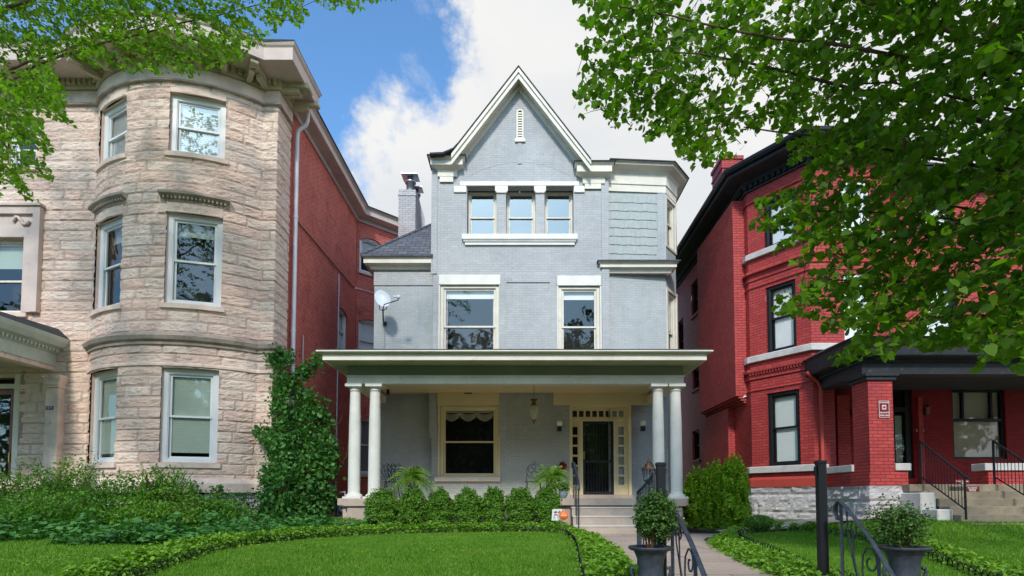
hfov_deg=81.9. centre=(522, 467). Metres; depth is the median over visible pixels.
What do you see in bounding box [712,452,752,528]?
evergreen hedge bush
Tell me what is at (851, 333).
window
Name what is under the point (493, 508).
round shrub
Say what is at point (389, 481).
iron chair
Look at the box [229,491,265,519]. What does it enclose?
climbing sprig
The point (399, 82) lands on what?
sky
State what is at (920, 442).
stair railing
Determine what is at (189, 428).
window
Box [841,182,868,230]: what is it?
window
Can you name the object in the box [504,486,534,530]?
round shrub
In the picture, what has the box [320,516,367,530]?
shrub
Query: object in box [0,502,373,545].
creeper
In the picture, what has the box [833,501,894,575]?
garden railing
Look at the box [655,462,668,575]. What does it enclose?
gate post
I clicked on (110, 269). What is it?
window
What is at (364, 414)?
window
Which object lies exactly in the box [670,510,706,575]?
garden railing
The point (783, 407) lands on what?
window
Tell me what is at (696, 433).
window
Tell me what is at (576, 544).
wire edging
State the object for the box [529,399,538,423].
hanging lantern
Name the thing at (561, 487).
flower pot
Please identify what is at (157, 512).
leafy bush
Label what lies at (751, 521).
shrub
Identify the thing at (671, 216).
window
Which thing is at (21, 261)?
window
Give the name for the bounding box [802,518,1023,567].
grass
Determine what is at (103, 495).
leafy bush
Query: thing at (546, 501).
round shrub
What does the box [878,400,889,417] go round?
sign
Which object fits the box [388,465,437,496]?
potted fern
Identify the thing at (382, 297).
satellite dish
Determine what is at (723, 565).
walkway
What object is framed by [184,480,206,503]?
climbing sprig
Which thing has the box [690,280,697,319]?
window
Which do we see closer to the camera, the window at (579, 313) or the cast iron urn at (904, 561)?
the cast iron urn at (904, 561)
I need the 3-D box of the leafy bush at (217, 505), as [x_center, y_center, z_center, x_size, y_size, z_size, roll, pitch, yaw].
[-6.289,0.892,12.042,1.770,0.835,1.607,0,-3,0]
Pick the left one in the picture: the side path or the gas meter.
the gas meter
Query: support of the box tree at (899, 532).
in the cast iron urn at (904, 561)
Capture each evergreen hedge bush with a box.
[683,465,705,528]
[697,457,722,529]
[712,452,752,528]
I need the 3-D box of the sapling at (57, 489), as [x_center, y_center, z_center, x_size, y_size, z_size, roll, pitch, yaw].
[-9.396,0.455,11.891,1.040,1.447,0.688,0,-3,0]
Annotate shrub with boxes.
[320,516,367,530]
[363,486,400,528]
[396,485,426,528]
[425,485,454,530]
[452,484,483,529]
[480,485,505,530]
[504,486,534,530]
[531,483,562,529]
[743,514,776,531]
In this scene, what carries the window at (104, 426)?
in the stone row house at (133, 333)
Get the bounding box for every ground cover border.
[50,520,637,575]
[706,521,1023,575]
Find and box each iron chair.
[380,463,403,497]
[525,461,541,488]
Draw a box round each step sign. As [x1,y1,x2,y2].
[955,479,969,483]
[966,486,979,491]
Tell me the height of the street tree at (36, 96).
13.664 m
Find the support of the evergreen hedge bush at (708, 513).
on the ground at (716, 531)
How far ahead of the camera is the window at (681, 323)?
23.58 m
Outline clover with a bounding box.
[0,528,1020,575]
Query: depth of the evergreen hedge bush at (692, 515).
14.31 m
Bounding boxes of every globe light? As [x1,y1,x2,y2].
[556,420,562,430]
[640,420,645,430]
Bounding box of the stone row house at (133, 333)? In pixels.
[0,8,397,520]
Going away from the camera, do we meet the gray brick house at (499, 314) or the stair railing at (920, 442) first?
the stair railing at (920, 442)
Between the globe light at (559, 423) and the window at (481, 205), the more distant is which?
the window at (481, 205)
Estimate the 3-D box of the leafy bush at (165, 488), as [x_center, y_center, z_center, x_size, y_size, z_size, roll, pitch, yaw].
[-7.245,0.564,11.864,1.421,1.383,1.529,-2,-3,28]
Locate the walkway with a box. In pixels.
[601,534,778,575]
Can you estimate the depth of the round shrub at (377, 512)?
13.26 m
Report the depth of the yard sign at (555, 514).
12.81 m
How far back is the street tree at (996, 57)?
6.44 m
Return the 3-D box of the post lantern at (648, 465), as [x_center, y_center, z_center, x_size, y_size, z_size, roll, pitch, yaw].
[2.832,0.625,13.235,0.340,1.735,0.294,0,-3,0]
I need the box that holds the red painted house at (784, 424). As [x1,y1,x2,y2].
[676,126,1023,525]
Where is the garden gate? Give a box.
[636,471,655,564]
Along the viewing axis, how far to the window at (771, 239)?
15.82 m
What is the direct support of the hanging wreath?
attached to the gray brick house at (499, 314)
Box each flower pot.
[556,480,569,497]
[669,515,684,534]
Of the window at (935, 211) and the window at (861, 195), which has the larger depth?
the window at (935, 211)
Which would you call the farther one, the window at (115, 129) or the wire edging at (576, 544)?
the window at (115, 129)
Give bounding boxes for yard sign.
[551,509,561,531]
[559,510,568,532]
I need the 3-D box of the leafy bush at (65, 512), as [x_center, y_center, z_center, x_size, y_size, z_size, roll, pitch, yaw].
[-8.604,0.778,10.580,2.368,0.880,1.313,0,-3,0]
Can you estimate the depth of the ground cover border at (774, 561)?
6.86 m
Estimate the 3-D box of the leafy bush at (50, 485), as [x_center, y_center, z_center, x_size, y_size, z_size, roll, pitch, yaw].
[-9.642,0.493,12.356,2.226,1.535,1.455,0,-3,0]
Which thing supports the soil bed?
on the ground at (716, 531)
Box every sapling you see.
[0,451,31,505]
[19,454,81,499]
[61,449,102,511]
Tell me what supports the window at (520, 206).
in the gray brick house at (499, 314)
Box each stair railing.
[918,440,969,519]
[992,440,1023,495]
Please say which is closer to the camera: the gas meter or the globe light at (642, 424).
the gas meter
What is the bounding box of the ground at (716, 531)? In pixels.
[2,519,1019,575]
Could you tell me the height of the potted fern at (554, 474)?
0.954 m
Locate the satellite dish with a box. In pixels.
[374,290,399,348]
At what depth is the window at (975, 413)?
16.13 m
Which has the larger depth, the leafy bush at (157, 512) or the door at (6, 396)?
the door at (6, 396)
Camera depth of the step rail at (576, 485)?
13.64 m
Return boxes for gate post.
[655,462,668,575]
[814,460,831,575]
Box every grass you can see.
[0,534,285,575]
[144,531,579,575]
[736,530,976,575]
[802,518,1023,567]
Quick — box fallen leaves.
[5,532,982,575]
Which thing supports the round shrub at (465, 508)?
on the soil bed
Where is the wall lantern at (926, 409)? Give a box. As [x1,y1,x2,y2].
[923,404,930,414]
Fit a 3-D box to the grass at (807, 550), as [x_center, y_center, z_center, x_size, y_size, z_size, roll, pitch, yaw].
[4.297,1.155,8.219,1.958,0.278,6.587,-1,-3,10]
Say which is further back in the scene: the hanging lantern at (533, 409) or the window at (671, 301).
the window at (671, 301)
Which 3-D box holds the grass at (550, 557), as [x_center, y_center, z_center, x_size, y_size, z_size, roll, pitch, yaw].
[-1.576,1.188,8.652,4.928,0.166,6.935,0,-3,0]
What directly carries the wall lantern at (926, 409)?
attached to the red painted house at (784, 424)
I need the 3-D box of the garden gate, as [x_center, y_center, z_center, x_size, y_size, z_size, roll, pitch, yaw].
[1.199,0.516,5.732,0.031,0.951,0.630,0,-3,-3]
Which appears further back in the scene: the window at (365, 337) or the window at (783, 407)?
the window at (365, 337)
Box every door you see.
[0,380,14,478]
[583,421,613,493]
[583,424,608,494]
[892,390,912,477]
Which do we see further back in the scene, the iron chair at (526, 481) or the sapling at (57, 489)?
the iron chair at (526, 481)
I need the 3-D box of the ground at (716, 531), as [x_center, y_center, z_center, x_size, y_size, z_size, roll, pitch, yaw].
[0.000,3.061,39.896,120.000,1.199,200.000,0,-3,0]
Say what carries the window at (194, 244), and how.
in the stone row house at (133, 333)
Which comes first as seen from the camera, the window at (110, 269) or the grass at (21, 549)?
the grass at (21, 549)
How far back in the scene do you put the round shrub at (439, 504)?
13.29 m
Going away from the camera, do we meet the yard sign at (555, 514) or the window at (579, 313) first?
the yard sign at (555, 514)
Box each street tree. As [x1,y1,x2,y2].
[0,0,395,202]
[572,0,1023,375]
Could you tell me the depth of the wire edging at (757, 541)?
7.38 m
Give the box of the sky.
[0,0,1023,296]
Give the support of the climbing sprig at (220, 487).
attached to the stone row house at (133, 333)
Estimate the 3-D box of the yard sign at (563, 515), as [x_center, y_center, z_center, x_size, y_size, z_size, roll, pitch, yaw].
[0.885,1.139,12.657,0.218,0.490,0.023,0,-3,0]
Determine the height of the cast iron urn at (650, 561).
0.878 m
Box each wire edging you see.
[114,527,584,575]
[738,526,1000,575]
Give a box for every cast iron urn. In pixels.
[628,544,672,575]
[877,544,932,575]
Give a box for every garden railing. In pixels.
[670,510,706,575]
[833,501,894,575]
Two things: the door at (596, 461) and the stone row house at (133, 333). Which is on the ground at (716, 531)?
the stone row house at (133, 333)
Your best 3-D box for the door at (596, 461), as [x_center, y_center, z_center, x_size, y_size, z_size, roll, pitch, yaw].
[2.241,-0.306,17.474,0.913,2.166,0.071,0,-3,0]
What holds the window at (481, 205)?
in the gray brick house at (499, 314)
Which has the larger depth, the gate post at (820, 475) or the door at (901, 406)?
the door at (901, 406)
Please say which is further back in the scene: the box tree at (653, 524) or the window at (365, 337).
the window at (365, 337)
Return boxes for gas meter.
[335,491,345,517]
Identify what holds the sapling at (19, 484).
on the soil bed
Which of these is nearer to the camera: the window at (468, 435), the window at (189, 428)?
the window at (189, 428)
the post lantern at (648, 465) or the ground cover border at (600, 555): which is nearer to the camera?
the ground cover border at (600, 555)
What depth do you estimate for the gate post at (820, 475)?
5.35 m
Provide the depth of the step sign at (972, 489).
11.81 m
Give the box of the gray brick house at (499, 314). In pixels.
[316,65,712,533]
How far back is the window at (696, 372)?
21.56 m
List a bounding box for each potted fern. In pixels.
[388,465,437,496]
[528,465,572,493]
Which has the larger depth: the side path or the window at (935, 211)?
the window at (935, 211)
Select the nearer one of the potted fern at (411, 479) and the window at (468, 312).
the potted fern at (411, 479)
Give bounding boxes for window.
[0,202,45,317]
[4,126,37,171]
[83,370,117,468]
[88,191,128,316]
[95,88,127,172]
[154,368,219,467]
[157,189,229,312]
[164,85,227,164]
[337,298,347,348]
[355,311,373,348]
[356,229,383,276]
[360,411,368,476]
[434,405,499,480]
[438,275,499,348]
[468,192,496,233]
[506,192,534,233]
[544,192,572,233]
[557,276,601,348]
[665,194,676,254]
[666,287,677,348]
[680,320,683,348]
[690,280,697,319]
[691,367,698,393]
[691,430,699,462]
[764,192,795,247]
[767,279,796,352]
[768,389,800,465]
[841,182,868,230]
[843,274,868,339]
[918,195,952,229]
[921,286,955,335]
[951,390,1005,458]
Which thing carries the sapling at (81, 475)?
on the ground at (716, 531)
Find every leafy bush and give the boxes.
[0,469,69,509]
[0,487,107,530]
[2,456,123,516]
[57,468,169,519]
[89,496,209,529]
[116,461,202,518]
[172,492,260,523]
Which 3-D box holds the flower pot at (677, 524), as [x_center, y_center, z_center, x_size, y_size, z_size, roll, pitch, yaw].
[3.280,1.198,12.683,0.423,0.475,0.451,0,-3,0]
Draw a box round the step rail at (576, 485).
[571,461,579,527]
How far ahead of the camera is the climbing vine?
14.62 m
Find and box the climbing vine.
[247,339,348,520]
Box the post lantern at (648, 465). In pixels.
[641,458,655,497]
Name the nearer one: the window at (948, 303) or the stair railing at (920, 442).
the stair railing at (920, 442)
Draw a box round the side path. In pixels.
[717,517,928,532]
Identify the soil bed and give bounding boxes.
[669,528,719,534]
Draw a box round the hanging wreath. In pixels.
[559,461,566,469]
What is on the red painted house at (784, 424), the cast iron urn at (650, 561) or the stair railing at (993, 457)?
the stair railing at (993, 457)
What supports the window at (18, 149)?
in the stone row house at (133, 333)
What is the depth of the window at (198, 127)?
14.85 m
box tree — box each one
[632,487,680,547]
[856,493,939,547]
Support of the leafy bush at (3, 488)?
on the soil bed
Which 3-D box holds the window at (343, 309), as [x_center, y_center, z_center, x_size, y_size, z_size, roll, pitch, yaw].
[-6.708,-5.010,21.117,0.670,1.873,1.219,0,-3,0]
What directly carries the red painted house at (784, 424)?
on the ground at (716, 531)
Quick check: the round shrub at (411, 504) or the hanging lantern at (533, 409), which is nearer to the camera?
the round shrub at (411, 504)
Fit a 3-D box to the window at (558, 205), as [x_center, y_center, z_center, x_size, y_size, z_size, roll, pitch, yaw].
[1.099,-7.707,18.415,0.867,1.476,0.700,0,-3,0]
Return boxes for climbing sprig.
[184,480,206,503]
[204,484,230,502]
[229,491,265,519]

